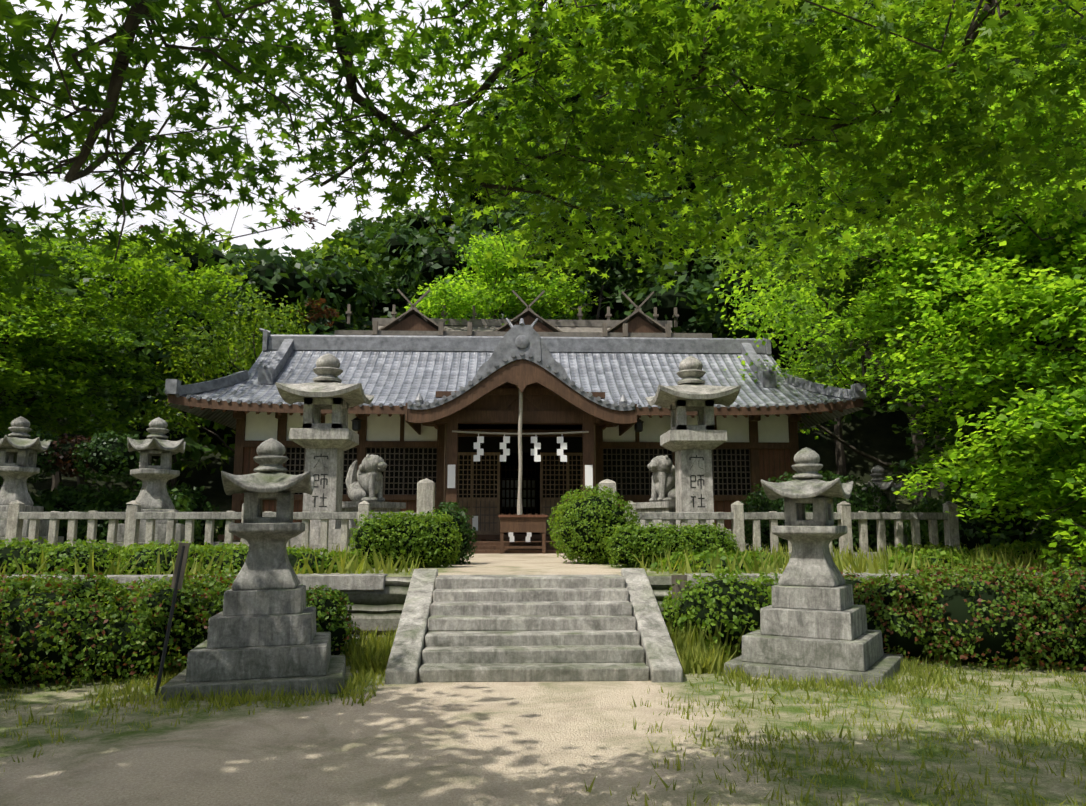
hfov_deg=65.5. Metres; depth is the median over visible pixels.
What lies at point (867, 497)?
dome bush
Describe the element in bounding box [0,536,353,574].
terrace bushes
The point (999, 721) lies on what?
grass tufts
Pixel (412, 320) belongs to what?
honden roofs
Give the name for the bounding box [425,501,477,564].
bush
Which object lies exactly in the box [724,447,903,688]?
stone lantern
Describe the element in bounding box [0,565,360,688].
hedge
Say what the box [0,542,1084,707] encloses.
tall grass
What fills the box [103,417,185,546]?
stone lantern
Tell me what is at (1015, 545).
groundcover terrace
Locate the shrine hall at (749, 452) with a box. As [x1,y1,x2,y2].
[213,410,800,549]
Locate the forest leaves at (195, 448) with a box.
[17,0,1056,487]
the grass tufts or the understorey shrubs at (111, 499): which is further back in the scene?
the understorey shrubs at (111, 499)
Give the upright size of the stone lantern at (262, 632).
2.591 m
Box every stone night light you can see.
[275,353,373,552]
[646,356,745,544]
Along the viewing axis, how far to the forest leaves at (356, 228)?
66.82 m
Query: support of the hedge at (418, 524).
on the terrace at (372, 610)
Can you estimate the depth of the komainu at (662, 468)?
19.81 m
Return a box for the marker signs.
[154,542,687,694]
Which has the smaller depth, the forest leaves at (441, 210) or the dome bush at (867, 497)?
the dome bush at (867, 497)
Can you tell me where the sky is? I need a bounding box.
[0,0,555,261]
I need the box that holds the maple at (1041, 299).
[710,4,1085,579]
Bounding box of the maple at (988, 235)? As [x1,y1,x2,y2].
[833,0,1085,513]
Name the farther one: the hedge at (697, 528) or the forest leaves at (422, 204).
the forest leaves at (422, 204)
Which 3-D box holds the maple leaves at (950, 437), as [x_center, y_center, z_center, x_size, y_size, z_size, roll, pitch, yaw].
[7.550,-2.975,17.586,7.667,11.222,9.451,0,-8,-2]
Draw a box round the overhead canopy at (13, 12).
[0,1,39,99]
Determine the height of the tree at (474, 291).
14.256 m
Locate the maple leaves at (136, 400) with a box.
[0,231,259,444]
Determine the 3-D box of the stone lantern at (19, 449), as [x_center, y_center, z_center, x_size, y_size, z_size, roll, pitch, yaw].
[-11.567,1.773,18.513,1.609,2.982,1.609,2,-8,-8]
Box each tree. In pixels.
[1,0,1034,458]
[125,287,313,540]
[404,226,630,324]
[707,164,998,508]
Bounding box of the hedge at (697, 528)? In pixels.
[604,522,740,567]
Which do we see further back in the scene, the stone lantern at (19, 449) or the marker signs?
the stone lantern at (19, 449)
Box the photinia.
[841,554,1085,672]
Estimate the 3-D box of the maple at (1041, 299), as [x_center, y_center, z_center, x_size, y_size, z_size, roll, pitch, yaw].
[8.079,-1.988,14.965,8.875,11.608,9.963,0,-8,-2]
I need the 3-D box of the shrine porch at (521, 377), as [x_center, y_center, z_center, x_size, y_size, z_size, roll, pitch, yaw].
[-1.231,0.992,23.134,8.250,6.061,5.140,0,-8,-2]
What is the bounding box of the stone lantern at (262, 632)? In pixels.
[159,438,345,700]
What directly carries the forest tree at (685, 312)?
on the ground at (564, 743)
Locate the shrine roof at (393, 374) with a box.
[165,328,865,430]
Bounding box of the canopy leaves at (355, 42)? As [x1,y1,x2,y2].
[0,0,655,316]
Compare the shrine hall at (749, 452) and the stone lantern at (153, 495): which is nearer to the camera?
the stone lantern at (153, 495)
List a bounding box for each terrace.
[44,538,1085,572]
[122,541,1072,652]
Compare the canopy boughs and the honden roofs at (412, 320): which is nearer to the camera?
the canopy boughs
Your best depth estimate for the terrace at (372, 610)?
11.54 m
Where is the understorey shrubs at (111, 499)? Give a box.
[0,478,1085,551]
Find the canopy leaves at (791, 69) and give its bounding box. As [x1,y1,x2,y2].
[365,0,1085,289]
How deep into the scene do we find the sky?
1672.22 m
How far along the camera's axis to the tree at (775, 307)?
26.69 m
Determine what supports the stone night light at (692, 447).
on the terrace at (372, 610)
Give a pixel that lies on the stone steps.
(510, 628)
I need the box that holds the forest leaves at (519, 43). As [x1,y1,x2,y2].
[30,29,610,263]
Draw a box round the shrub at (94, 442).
[0,426,153,484]
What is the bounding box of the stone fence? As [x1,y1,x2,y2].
[0,478,959,559]
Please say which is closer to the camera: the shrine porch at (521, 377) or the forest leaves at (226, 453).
the shrine porch at (521, 377)
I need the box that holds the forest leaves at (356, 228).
[136,0,1043,356]
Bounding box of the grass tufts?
[0,652,1085,805]
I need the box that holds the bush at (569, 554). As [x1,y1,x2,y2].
[547,484,639,563]
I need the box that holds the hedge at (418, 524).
[348,509,462,567]
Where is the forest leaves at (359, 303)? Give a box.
[192,73,802,382]
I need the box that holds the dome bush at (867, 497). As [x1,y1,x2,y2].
[731,470,903,551]
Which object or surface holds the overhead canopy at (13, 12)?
attached to the wood canopy
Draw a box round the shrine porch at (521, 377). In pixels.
[351,318,643,553]
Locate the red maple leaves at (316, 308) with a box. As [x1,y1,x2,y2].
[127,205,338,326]
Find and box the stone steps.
[385,568,682,683]
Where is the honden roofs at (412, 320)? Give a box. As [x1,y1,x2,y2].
[334,289,711,337]
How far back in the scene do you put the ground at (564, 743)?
6.33 m
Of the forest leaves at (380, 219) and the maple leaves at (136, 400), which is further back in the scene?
the forest leaves at (380, 219)
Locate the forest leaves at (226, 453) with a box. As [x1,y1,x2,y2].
[0,1,937,473]
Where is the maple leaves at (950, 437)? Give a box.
[694,62,1085,508]
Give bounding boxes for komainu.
[342,454,405,528]
[635,455,675,529]
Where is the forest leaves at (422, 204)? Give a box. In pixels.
[32,53,602,248]
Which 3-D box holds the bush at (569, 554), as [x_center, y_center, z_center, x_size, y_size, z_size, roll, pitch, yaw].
[0.922,2.240,15.184,1.720,1.575,1.747,0,-8,-2]
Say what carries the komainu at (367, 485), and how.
on the terrace at (372, 610)
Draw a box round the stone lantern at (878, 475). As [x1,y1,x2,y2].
[856,465,908,551]
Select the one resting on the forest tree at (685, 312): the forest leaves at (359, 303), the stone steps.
the forest leaves at (359, 303)
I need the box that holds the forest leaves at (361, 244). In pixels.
[23,0,984,388]
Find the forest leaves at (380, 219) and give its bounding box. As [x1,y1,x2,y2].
[45,32,601,268]
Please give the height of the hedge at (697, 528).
0.841 m
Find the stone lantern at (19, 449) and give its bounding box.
[0,416,63,548]
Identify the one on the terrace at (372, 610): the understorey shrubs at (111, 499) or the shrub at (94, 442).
the shrub at (94, 442)
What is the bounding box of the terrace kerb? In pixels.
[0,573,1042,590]
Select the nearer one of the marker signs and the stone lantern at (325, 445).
the marker signs
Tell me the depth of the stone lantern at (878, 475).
19.51 m
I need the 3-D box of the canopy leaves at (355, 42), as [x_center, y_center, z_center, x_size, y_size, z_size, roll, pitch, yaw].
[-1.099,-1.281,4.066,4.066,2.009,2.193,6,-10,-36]
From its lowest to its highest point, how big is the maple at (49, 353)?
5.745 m
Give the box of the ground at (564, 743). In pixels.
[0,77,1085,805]
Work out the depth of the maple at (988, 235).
18.57 m
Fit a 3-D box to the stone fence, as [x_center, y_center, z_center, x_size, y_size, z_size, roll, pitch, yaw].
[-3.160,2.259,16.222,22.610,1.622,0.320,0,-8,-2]
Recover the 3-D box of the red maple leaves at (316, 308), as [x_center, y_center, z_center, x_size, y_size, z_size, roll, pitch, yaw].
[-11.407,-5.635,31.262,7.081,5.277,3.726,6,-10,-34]
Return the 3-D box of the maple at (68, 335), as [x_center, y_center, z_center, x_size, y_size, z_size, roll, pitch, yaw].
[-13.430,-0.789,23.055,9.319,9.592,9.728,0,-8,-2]
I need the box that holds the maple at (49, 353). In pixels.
[0,250,104,401]
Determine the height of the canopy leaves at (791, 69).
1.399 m
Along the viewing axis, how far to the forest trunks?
41.02 m
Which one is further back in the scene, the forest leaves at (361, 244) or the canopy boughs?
the forest leaves at (361, 244)
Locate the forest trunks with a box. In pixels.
[51,11,947,499]
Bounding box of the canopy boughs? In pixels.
[0,0,1083,282]
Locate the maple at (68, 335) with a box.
[0,211,257,441]
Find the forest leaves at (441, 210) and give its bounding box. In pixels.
[35,0,925,256]

